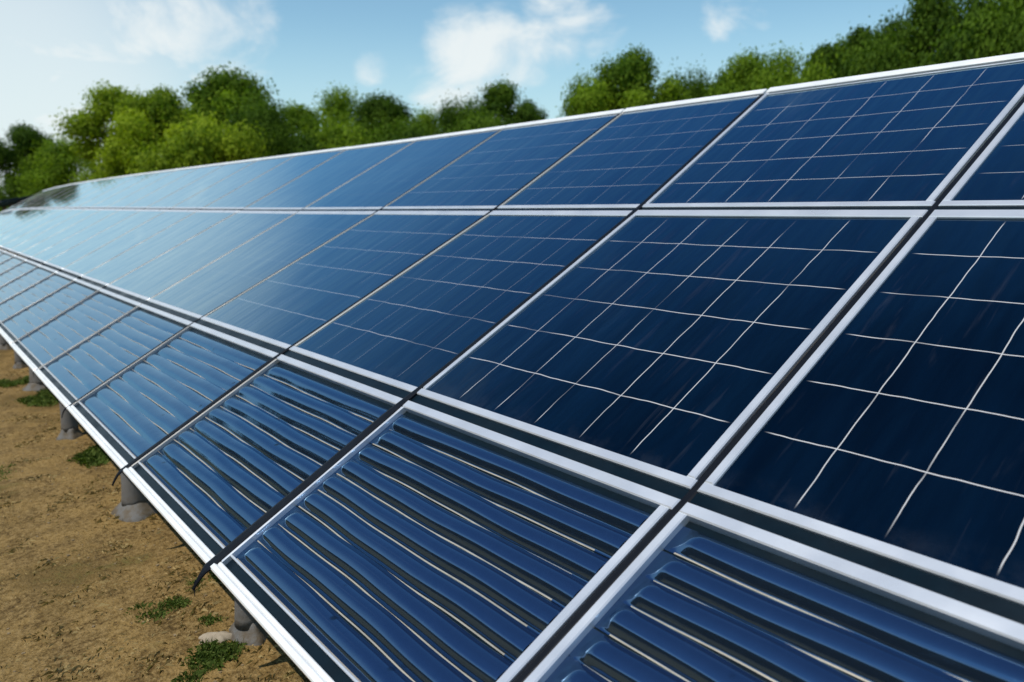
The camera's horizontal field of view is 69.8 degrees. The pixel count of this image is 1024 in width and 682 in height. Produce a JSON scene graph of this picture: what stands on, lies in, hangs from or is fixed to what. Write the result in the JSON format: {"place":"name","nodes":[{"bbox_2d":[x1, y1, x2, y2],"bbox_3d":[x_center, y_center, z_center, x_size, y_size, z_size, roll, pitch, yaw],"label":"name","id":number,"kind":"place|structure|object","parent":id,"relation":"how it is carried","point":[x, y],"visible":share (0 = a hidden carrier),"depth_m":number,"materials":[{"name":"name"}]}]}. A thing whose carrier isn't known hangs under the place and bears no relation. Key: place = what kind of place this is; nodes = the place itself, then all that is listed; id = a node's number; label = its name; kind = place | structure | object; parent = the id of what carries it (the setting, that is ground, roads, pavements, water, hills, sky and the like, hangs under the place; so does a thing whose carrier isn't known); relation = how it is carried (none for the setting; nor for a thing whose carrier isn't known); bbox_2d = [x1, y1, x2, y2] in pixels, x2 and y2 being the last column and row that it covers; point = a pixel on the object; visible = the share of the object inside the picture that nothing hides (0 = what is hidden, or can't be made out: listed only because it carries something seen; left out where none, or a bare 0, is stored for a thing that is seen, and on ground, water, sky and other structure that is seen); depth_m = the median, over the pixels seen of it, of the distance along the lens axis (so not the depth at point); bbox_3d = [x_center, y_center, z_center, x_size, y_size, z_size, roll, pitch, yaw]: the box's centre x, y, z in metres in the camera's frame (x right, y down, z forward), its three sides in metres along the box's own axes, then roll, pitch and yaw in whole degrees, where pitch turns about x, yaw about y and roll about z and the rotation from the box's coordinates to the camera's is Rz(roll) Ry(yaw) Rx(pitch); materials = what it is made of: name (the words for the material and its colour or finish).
{"place":"outdoors","nodes":[
{"label":"outdoors","id":0,"kind":"place"},
{"bbox_2d":[0,248,310,681],"bbox_3d":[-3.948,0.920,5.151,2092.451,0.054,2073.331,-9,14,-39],"label":"ground","id":1,"kind":"structure","parent":0,"point":[53,538],"depth_m":3.64,"materials":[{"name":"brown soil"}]},
{"bbox_2d":[0,375,28,387],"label":"grass clump","id":2,"kind":"object","parent":1,"relation":"on","point":[4,383],"visible":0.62,"depth_m":7.73,"materials":[{"name":"green plant"}]},
{"bbox_2d":[22,367,47,390],"bbox_3d":[-4.842,0.227,7.480,0.361,0.608,0.377,-9,14,-39],"label":"support post","id":3,"kind":"object","parent":1,"relation":"on","point":[36,383],"visible":0.28,"depth_m":7.40,"materials":[{"name":"grey concrete"}]},
{"bbox_2d":[15,388,58,406],"bbox_3d":[-4.499,0.531,7.109,0.478,0.086,0.632,0,10,0],"label":"grass clump","id":4,"kind":"object","parent":1,"relation":"on","point":[43,397],"visible":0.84,"depth_m":6.97,"materials":[{"name":"green plant"}]},
{"bbox_2d":[8,146,68,196],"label":"shrub","id":5,"kind":"object","parent":1,"relation":"on","point":[22,162],"visible":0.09,"depth_m":48.91,"materials":[{"name":"green plant"}]},
{"bbox_2d":[0,120,77,211],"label":"tree","id":6,"kind":"object","parent":1,"relation":"on","point":[22,136],"visible":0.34,"depth_m":49.27,"materials":[{"name":"green plant"}]},
{"bbox_2d":[5,133,103,196],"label":"tree","id":7,"kind":"object","parent":1,"relation":"on","point":[60,157],"visible":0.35,"depth_m":45.94,"materials":[{"name":"green plant"}]},
{"bbox_2d":[56,401,83,439],"bbox_3d":[-3.565,0.537,5.869,0.204,0.574,0.231,-9,14,-39],"label":"support post","id":8,"kind":"object","parent":1,"relation":"on","point":[70,429],"visible":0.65,"depth_m":5.85,"materials":[{"name":"grey concrete"}]},
{"bbox_2d":[66,445,110,468],"bbox_3d":[-3.047,0.832,5.427,0.478,0.080,0.417,6,12,32],"label":"grass clump","id":9,"kind":"object","parent":1,"relation":"on","point":[95,455],"visible":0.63,"depth_m":5.34,"materials":[{"name":"green plant"}]},
{"bbox_2d":[49,79,168,181],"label":"tree","id":10,"kind":"object","parent":1,"relation":"on","point":[88,128],"visible":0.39,"depth_m":41.54,"materials":[{"name":"green plant"}]},
{"bbox_2d":[111,472,157,521],"bbox_3d":[-2.262,0.790,4.399,0.294,0.586,0.325,-9,14,-39],"label":"support post","id":11,"kind":"object","parent":1,"relation":"on","point":[134,505],"visible":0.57,"depth_m":4.36,"materials":[{"name":"grey concrete"}]},
{"bbox_2d":[123,594,191,623],"bbox_3d":[-1.616,1.211,3.348,0.278,0.035,0.232,-9,14,-39],"label":"grass clump","id":12,"kind":"object","parent":1,"relation":"on","point":[174,602],"visible":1,"depth_m":3.35,"materials":[{"name":"green plant"}]},
{"bbox_2d":[95,83,220,177],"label":"tree","id":13,"kind":"object","parent":1,"relation":"on","point":[158,108],"visible":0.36,"depth_m":40.07,"materials":[{"name":"green plant"}]},
{"bbox_2d":[125,98,275,173],"bbox_3d":[-16.150,-9.102,39.960,8.140,7.691,7.368,-4,11,-20],"label":"shrub","id":14,"kind":"object","parent":1,"relation":"on","point":[202,146],"visible":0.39,"depth_m":38.01,"materials":[{"name":"green plant"}]},
{"bbox_2d":[171,636,248,681],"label":"grass clump","id":15,"kind":"object","parent":1,"relation":"on","point":[208,655],"visible":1,"depth_m":2.96,"materials":[{"name":"green plant"}]},
{"bbox_2d":[198,631,231,643],"bbox_3d":[-1.249,1.264,3.107,0.158,0.060,0.067,-1,11,-5],"label":"stone","id":16,"kind":"object","parent":1,"relation":"on","point":[220,636],"visible":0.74,"depth_m":3.09,"materials":[{"name":"beige stone"}]},
{"bbox_2d":[178,61,283,137],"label":"tree","id":17,"kind":"object","parent":1,"relation":"on","point":[223,88],"visible":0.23,"depth_m":48.30,"materials":[{"name":"green plant"}]},
{"bbox_2d":[229,598,268,645],"bbox_3d":[-1.118,1.006,3.103,0.184,0.601,0.232,-9,14,-39],"label":"support post","id":18,"kind":"object","parent":1,"relation":"on","point":[245,626],"visible":0.36,"depth_m":3.08,"materials":[{"name":"grey concrete"}]},
{"bbox_2d":[224,87,311,157],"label":"tree","id":19,"kind":"object","parent":1,"relation":"on","point":[272,123],"visible":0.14,"depth_m":41.94,"materials":[{"name":"green plant"}]},
{"bbox_2d":[232,112,326,153],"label":"shrub","id":20,"kind":"object","parent":1,"relation":"on","point":[301,141],"visible":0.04,"depth_m":47.54,"materials":[{"name":"green plant"}]},
{"bbox_2d":[277,98,325,136],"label":"tree","id":21,"kind":"object","parent":1,"relation":"on","point":[302,116],"visible":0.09,"depth_m":54.46,"materials":[{"name":"green plant"}]},
{"bbox_2d":[300,80,369,139],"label":"tree","id":22,"kind":"object","parent":1,"relation":"on","point":[336,101],"visible":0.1,"depth_m":59.26,"materials":[{"name":"green plant"}]},
{"bbox_2d":[300,108,379,149],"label":"shrub","id":23,"kind":"object","parent":1,"relation":"on","point":[341,137],"visible":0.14,"depth_m":51.04,"materials":[{"name":"green plant"}]},
{"bbox_2d":[346,89,432,140],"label":"tree","id":24,"kind":"object","parent":1,"relation":"on","point":[369,110],"visible":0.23,"depth_m":55.79,"materials":[{"name":"green plant"}]},
{"bbox_2d":[356,103,454,144],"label":"shrub","id":25,"kind":"object","parent":1,"relation":"on","point":[401,133],"visible":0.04,"depth_m":49.29,"materials":[{"name":"green plant"}]},
{"bbox_2d":[410,103,441,135],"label":"tree","id":26,"kind":"object","parent":1,"relation":"on","point":[428,119],"visible":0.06,"depth_m":62.48,"materials":[{"name":"green plant"}]},
{"bbox_2d":[428,86,483,134],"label":"tree","id":27,"kind":"object","parent":1,"relation":"on","point":[448,113],"visible":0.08,"depth_m":54.85,"materials":[{"name":"green plant"}]},
{"bbox_2d":[439,98,512,133],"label":"shrub","id":28,"kind":"object","parent":1,"relation":"on","point":[477,122],"visible":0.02,"depth_m":47.12,"materials":[{"name":"green plant"}]},
{"bbox_2d":[463,74,542,126],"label":"tree","id":29,"kind":"object","parent":1,"relation":"on","point":[502,95],"visible":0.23,"depth_m":51.83,"materials":[{"name":"green plant"}]},
{"bbox_2d":[555,62,608,117],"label":"tree","id":30,"kind":"object","parent":1,"relation":"on","point":[567,110],"visible":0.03,"depth_m":45.66,"materials":[{"name":"green plant"}]},
{"bbox_2d":[563,43,700,115],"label":"tree","id":31,"kind":"object","parent":1,"relation":"on","point":[628,78],"visible":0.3,"depth_m":42.14,"materials":[{"name":"green plant"}]},
{"bbox_2d":[663,54,715,98],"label":"tree","id":32,"kind":"object","parent":1,"relation":"on","point":[694,86],"visible":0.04,"depth_m":45.76,"materials":[{"name":"green plant"}]},
{"bbox_2d":[706,60,738,88],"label":"tree","id":33,"kind":"object","parent":1,"relation":"on","point":[720,76],"visible":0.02,"depth_m":45.68,"materials":[{"name":"green plant"}]},
{"bbox_2d":[697,43,771,96],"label":"tree","id":34,"kind":"object","parent":1,"relation":"on","point":[741,76],"visible":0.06,"depth_m":42.12,"materials":[{"name":"green plant"}]},
{"bbox_2d":[748,41,809,90],"bbox_3d":[14.643,-10.865,39.961,6.353,10.526,5.099,8,14,39],"label":"tree","id":35,"kind":"object","parent":1,"relation":"on","point":[787,61],"visible":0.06,"depth_m":39.18,"materials":[{"name":"green plant"}]},
{"bbox_2d":[742,40,844,90],"bbox_3d":[13.845,-9.699,36.105,6.028,9.871,6.659,8,14,39],"label":"shrub","id":36,"kind":"object","parent":1,"relation":"on","point":[812,74],"visible":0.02,"depth_m":35.20,"materials":[{"name":"green plant"}]},
{"bbox_2d":[788,34,849,83],"bbox_3d":[17.269,-10.863,39.064,5.827,10.790,5.104,6,12,31],"label":"tree","id":37,"kind":"object","parent":1,"relation":"on","point":[839,45],"visible":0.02,"depth_m":37.83,"materials":[{"name":"green plant"}]},
{"bbox_2d":[797,39,843,80],"bbox_3d":[15.963,-10.398,38.392,5.826,10.114,4.244,1,11,9],"label":"tree","id":38,"kind":"object","parent":1,"relation":"on","point":[825,56],"visible":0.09,"depth_m":37.38,"materials":[{"name":"green plant"}]},
{"bbox_2d":[841,24,875,73],"bbox_3d":[16.648,-9.897,35.357,3.948,10.226,5.419,-7,12,-31],"label":"tree","id":39,"kind":"object","parent":1,"relation":"on","point":[856,33],"visible":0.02,"depth_m":34.29,"materials":[{"name":"green plant"}]},
{"bbox_2d":[819,14,930,80],"bbox_3d":[15.173,-8.623,30.243,5.666,9.867,6.259,0,10,0],"label":"shrub","id":40,"kind":"object","parent":1,"relation":"on","point":[865,65],"visible":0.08,"depth_m":29.04,"materials":[{"name":"green plant"}]},
{"bbox_2d":[838,9,924,76],"bbox_3d":[16.980,-9.456,32.860,4.408,10.270,5.033,-7,13,-33],"label":"tree","id":41,"kind":"object","parent":1,"relation":"on","point":[884,30],"visible":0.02,"depth_m":31.65,"materials":[{"name":"green plant"}]},
{"bbox_2d":[870,0,968,65],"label":"tree","id":42,"kind":"object","parent":1,"relation":"on","point":[927,14],"visible":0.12,"depth_m":29.21,"materials":[{"name":"green plant"}]},
{"bbox_2d":[877,0,1023,70],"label":"shrub","id":43,"kind":"object","parent":1,"relation":"on","point":[954,47],"visible":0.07,"depth_m":24.25,"materials":[{"name":"green plant"}]},
{"bbox_2d":[916,0,1017,66],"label":"tree","id":44,"kind":"object","parent":1,"relation":"on","point":[981,4],"visible":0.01,"depth_m":27.78,"materials":[{"name":"green plant"}]},
{"bbox_2d":[969,0,1023,55],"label":"tree","id":45,"kind":"object","parent":1,"relation":"on","point":[1014,10],"visible":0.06,"depth_m":24.62,"materials":[{"name":"green plant"}]},
{"bbox_2d":[33,142,412,377],"bbox_3d":[-2.509,-0.923,6.971,3.680,2.039,0.100,-9,13,-37],"label":"sealing strip","id":46,"kind":"object","parent":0,"point":[214,260],"visible":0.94,"depth_m":6.81,"materials":[{"name":"black rubber"}]},
{"bbox_2d":[0,0,996,195],"label":"sky","id":47,"kind":"structure","parent":0,"point":[421,51],"materials":[{"name":"blue"}]},
{"bbox_2d":[22,257,1023,624],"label":"mounting rail","id":48,"kind":"object","parent":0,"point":[978,599],"visible":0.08,"depth_m":2.05,"materials":[{"name":"black metal"}]},
{"bbox_2d":[0,209,25,222],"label":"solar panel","id":49,"kind":"object","parent":48,"relation":"on","point":[11,215],"visible":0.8,"depth_m":21.53,"materials":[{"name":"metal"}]},
{"bbox_2d":[241,207,1023,210],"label":"mounting rail","id":50,"kind":"object","parent":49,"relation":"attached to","point":[858,208],"depth_m":3.79,"materials":[{"name":"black metal"}]},
{"bbox_2d":[0,208,51,234],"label":"solar panel","id":51,"kind":"object","parent":50,"relation":"attached to","point":[24,220],"visible":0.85,"depth_m":18.24,"materials":[{"name":"glass"}]},
{"bbox_2d":[1,208,87,251],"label":"solar panel","id":52,"kind":"object","parent":50,"relation":"attached to","point":[39,230],"visible":0.86,"depth_m":14.94,"materials":[{"name":"glass"}]},
{"bbox_2d":[9,209,101,253],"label":"solar panel","id":53,"kind":"object","parent":50,"relation":"attached to","point":[48,233],"visible":0.86,"depth_m":13.87,"materials":[{"name":"glass"}]},
{"bbox_2d":[30,181,87,208],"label":"solar panel","id":54,"kind":"object","parent":50,"relation":"on","point":[58,194],"visible":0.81,"depth_m":21.06,"materials":[{"name":"glass"}]},
{"bbox_2d":[37,179,99,207],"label":"solar panel","id":55,"kind":"object","parent":50,"relation":"on","point":[88,183],"visible":0.76,"depth_m":19.96,"materials":[{"name":"glass"}]},
{"bbox_2d":[19,209,119,259],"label":"solar panel","id":56,"kind":"object","parent":50,"relation":"attached to","point":[43,245],"visible":0.88,"depth_m":12.80,"materials":[{"name":"glass"}]},
{"bbox_2d":[45,177,111,207],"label":"solar panel","id":57,"kind":"object","parent":50,"relation":"on","point":[71,196],"visible":0.75,"depth_m":18.91,"materials":[{"name":"glass"}]},
{"bbox_2d":[54,175,125,207],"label":"solar panel","id":58,"kind":"object","parent":50,"relation":"on","point":[88,192],"visible":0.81,"depth_m":17.84,"materials":[{"name":"glass"}]},
{"bbox_2d":[65,173,140,207],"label":"solar panel","id":59,"kind":"object","parent":50,"relation":"on","point":[100,191],"visible":0.79,"depth_m":16.77,"materials":[{"name":"glass"}]},
{"bbox_2d":[76,171,157,207],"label":"solar panel","id":60,"kind":"object","parent":50,"relation":"on","point":[115,190],"visible":0.78,"depth_m":15.71,"materials":[{"name":"glass"}]},
{"bbox_2d":[90,169,176,208],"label":"solar panel","id":61,"kind":"object","parent":50,"relation":"attached to","point":[124,193],"visible":0.84,"depth_m":14.63,"materials":[{"name":"glass"}]},
{"bbox_2d":[106,166,199,208],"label":"solar panel","id":62,"kind":"object","parent":50,"relation":"attached to","point":[149,188],"visible":0.83,"depth_m":13.56,"materials":[{"name":"glass"}]},
{"bbox_2d":[124,162,227,208],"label":"solar panel","id":63,"kind":"object","parent":50,"relation":"on","point":[171,187],"visible":0.84,"depth_m":12.50,"materials":[{"name":"glass"}]},
{"bbox_2d":[145,158,259,208],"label":"solar panel","id":64,"kind":"object","parent":50,"relation":"on","point":[197,186],"visible":0.8,"depth_m":11.44,"materials":[{"name":"glass"}]},
{"bbox_2d":[171,153,297,209],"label":"solar panel","id":65,"kind":"object","parent":50,"relation":"on","point":[227,185],"visible":0.84,"depth_m":10.37,"materials":[{"name":"glass"}]},
{"bbox_2d":[202,147,348,209],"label":"solar panel","id":66,"kind":"object","parent":50,"relation":"on","point":[267,182],"visible":0.83,"depth_m":9.28,"materials":[{"name":"glass"}]},
{"bbox_2d":[243,138,417,209],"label":"solar panel","id":67,"kind":"object","parent":50,"relation":"on","point":[322,179],"visible":0.81,"depth_m":8.11,"materials":[{"name":"glass"}]},
{"bbox_2d":[304,125,504,208],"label":"solar panel","id":68,"kind":"object","parent":50,"relation":"on","point":[383,183],"visible":0.94,"depth_m":6.93,"materials":[{"name":"glass"}]},
{"bbox_2d":[382,109,624,208],"bbox_3d":[-0.068,-1.422,5.861,1.563,0.068,1.521,-41,31,-28],"label":"solar panel","id":69,"kind":"object","parent":50,"relation":"on","point":[499,167],"visible":0.91,"depth_m":5.79,"materials":[{"name":"glass"}]},
{"bbox_2d":[497,89,766,208],"bbox_3d":[0.797,-1.242,4.841,1.563,0.070,1.312,-41,31,-28],"label":"solar panel","id":70,"kind":"object","parent":50,"relation":"on","point":[633,157],"visible":0.93,"depth_m":4.77,"materials":[{"name":"glass"}]},
{"bbox_2d":[642,52,1023,207],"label":"solar panel","id":71,"kind":"object","parent":50,"relation":"on","point":[915,137],"visible":0.96,"depth_m":3.66,"materials":[{"name":"glass"}]},
{"bbox_2d":[938,103,1023,206],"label":"solar panel","id":72,"kind":"object","parent":50,"relation":"on","point":[993,176],"visible":0.84,"depth_m":2.88,"materials":[{"name":"glass"}]},
{"bbox_2d":[0,255,26,273],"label":"solar panel","id":73,"kind":"object","parent":48,"relation":"attached to","point":[11,262],"visible":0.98,"depth_m":12.35,"materials":[{"name":"glass"}]},
{"bbox_2d":[0,260,40,285],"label":"solar panel","id":74,"kind":"object","parent":48,"relation":"attached to","point":[16,271],"visible":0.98,"depth_m":11.26,"materials":[{"name":"glass"}]},
{"bbox_2d":[0,208,42,229],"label":"solar panel","id":75,"kind":"object","parent":48,"relation":"attached to","point":[19,218],"visible":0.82,"depth_m":19.34,"materials":[{"name":"glass"}]},
{"bbox_2d":[0,265,56,302],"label":"solar panel","id":76,"kind":"object","parent":48,"relation":"attached to","point":[23,281],"visible":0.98,"depth_m":10.14,"materials":[{"name":"glass"}]},
{"bbox_2d":[0,208,61,239],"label":"solar panel","id":77,"kind":"object","parent":48,"relation":"on","point":[27,223],"visible":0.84,"depth_m":17.12,"materials":[{"name":"glass"}]},
{"bbox_2d":[0,208,73,248],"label":"solar panel","id":78,"kind":"object","parent":48,"relation":"on","point":[31,227],"visible":0.82,"depth_m":16.01,"materials":[{"name":"glass"}]},
{"bbox_2d":[0,271,76,321],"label":"solar panel","id":79,"kind":"object","parent":48,"relation":"attached to","point":[29,296],"visible":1,"depth_m":9.06,"materials":[{"name":"glass"}]},
{"bbox_2d":[0,279,100,343],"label":"solar panel","id":80,"kind":"object","parent":48,"relation":"attached to","point":[21,323],"visible":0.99,"depth_m":7.99,"materials":[{"name":"glass"}]},
{"bbox_2d":[9,289,140,370],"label":"solar panel","id":81,"kind":"object","parent":48,"relation":"attached to","point":[56,336],"visible":0.99,"depth_m":6.83,"materials":[{"name":"glass"}]},
{"bbox_2d":[31,209,141,264],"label":"solar panel","id":82,"kind":"object","parent":48,"relation":"on","point":[57,249],"visible":0.86,"depth_m":11.73,"materials":[{"name":"glass"}]},
{"bbox_2d":[44,209,167,270],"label":"solar panel","id":83,"kind":"object","parent":48,"relation":"on","point":[90,245],"visible":0.86,"depth_m":10.66,"materials":[{"name":"glass"}]},
{"bbox_2d":[33,304,191,406],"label":"solar panel","id":84,"kind":"object","parent":48,"relation":"attached to","point":[81,369],"visible":0.96,"depth_m":5.66,"materials":[{"name":"glass"}]},
{"bbox_2d":[61,210,197,276],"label":"solar panel","id":85,"kind":"object","parent":48,"relation":"on","point":[120,244],"visible":0.84,"depth_m":9.62,"materials":[{"name":"glass"}]},
{"bbox_2d":[81,210,238,285],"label":"solar panel","id":86,"kind":"object","parent":48,"relation":"on","point":[152,247],"visible":0.83,"depth_m":8.57,"materials":[{"name":"glass"}]},
{"bbox_2d":[67,323,278,474],"bbox_3d":[-2.142,0.283,4.564,0.999,0.076,1.611,-41,31,-28],"label":"solar panel","id":87,"kind":"object","parent":48,"relation":"attached to","point":[129,414],"visible":0.94,"depth_m":4.46,"materials":[{"name":"glass"}]},
{"bbox_2d":[107,211,297,299],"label":"solar panel","id":88,"kind":"object","parent":48,"relation":"on","point":[162,272],"visible":0.84,"depth_m":7.40,"materials":[{"name":"glass"}]},
{"bbox_2d":[148,211,375,318],"bbox_3d":[-2.168,-0.697,6.292,1.617,0.048,1.643,-41,31,-28],"label":"solar panel","id":89,"kind":"object","parent":48,"relation":"on","point":[203,291],"visible":0.96,"depth_m":6.22,"materials":[{"name":"glass"}]},
{"bbox_2d":[123,354,402,578],"bbox_3d":[-1.206,0.478,3.461,0.999,0.078,1.351,-41,31,-28],"label":"solar panel","id":90,"kind":"object","parent":48,"relation":"attached to","point":[211,482],"visible":0.94,"depth_m":3.35,"materials":[{"name":"glass"}]},
{"bbox_2d":[61,130,499,417],"bbox_3d":[-1.557,-0.715,5.827,3.706,2.053,0.143,-8,13,-36],"label":"sealing strip","id":91,"kind":"object","parent":48,"relation":"attached to","point":[65,408],"visible":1,"depth_m":5.47,"materials":[{"name":"black rubber"}]},
{"bbox_2d":[200,211,488,348],"bbox_3d":[-1.210,-0.498,5.163,1.617,0.050,1.688,-41,31,-28],"label":"solar panel","id":92,"kind":"object","parent":48,"relation":"on","point":[296,301],"visible":0.95,"depth_m":5.05,"materials":[{"name":"glass"}]},
{"bbox_2d":[112,114,619,485],"bbox_3d":[-0.574,-0.505,4.652,3.723,2.061,0.128,-9,13,-38],"label":"sealing strip","id":93,"kind":"object","parent":48,"relation":"attached to","point":[174,431],"visible":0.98,"depth_m":4.15,"materials":[{"name":"black rubber"}]},
{"bbox_2d":[210,400,680,681],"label":"solar panel","id":94,"kind":"object","parent":48,"relation":"attached to","point":[409,541],"visible":1,"depth_m":2.27,"materials":[{"name":"glass"}]},
{"bbox_2d":[289,210,632,392],"bbox_3d":[-0.301,-0.308,4.092,1.617,0.052,1.344,-41,31,-28],"label":"solar panel","id":95,"kind":"object","parent":48,"relation":"on","point":[415,326],"visible":0.94,"depth_m":3.98,"materials":[{"name":"glass"}]},
{"bbox_2d":[192,94,763,595],"bbox_3d":[0.247,-0.324,3.679,3.733,2.084,0.098,-10,14,-40],"label":"sealing strip","id":96,"kind":"object","parent":48,"relation":"attached to","point":[290,496],"visible":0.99,"depth_m":3.07,"materials":[{"name":"black rubber"}]},
{"bbox_2d":[417,210,927,489],"bbox_3d":[0.605,-0.120,3.023,1.617,0.055,1.468,-41,31,-28],"label":"solar panel","id":97,"kind":"object","parent":48,"relation":"on","point":[673,347],"visible":0.99,"depth_m":2.85,"materials":[{"name":"glass"}]},
{"bbox_2d":[512,97,1023,681],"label":"sealing strip","id":98,"kind":"object","parent":48,"relation":"attached to","point":[594,597],"visible":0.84,"depth_m":2.16,"materials":[{"name":"black rubber"}]},
{"bbox_2d":[524,502,1023,681],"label":"solar panel","id":99,"kind":"object","parent":48,"relation":"attached to","point":[694,593],"visible":1,"depth_m":1.68,"materials":[{"name":"glass"}]},
{"bbox_2d":[697,210,1023,606],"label":"solar panel","id":100,"kind":"object","parent":48,"relation":"on","point":[888,424],"visible":1,"depth_m":2.04,"materials":[{"name":"glass"}]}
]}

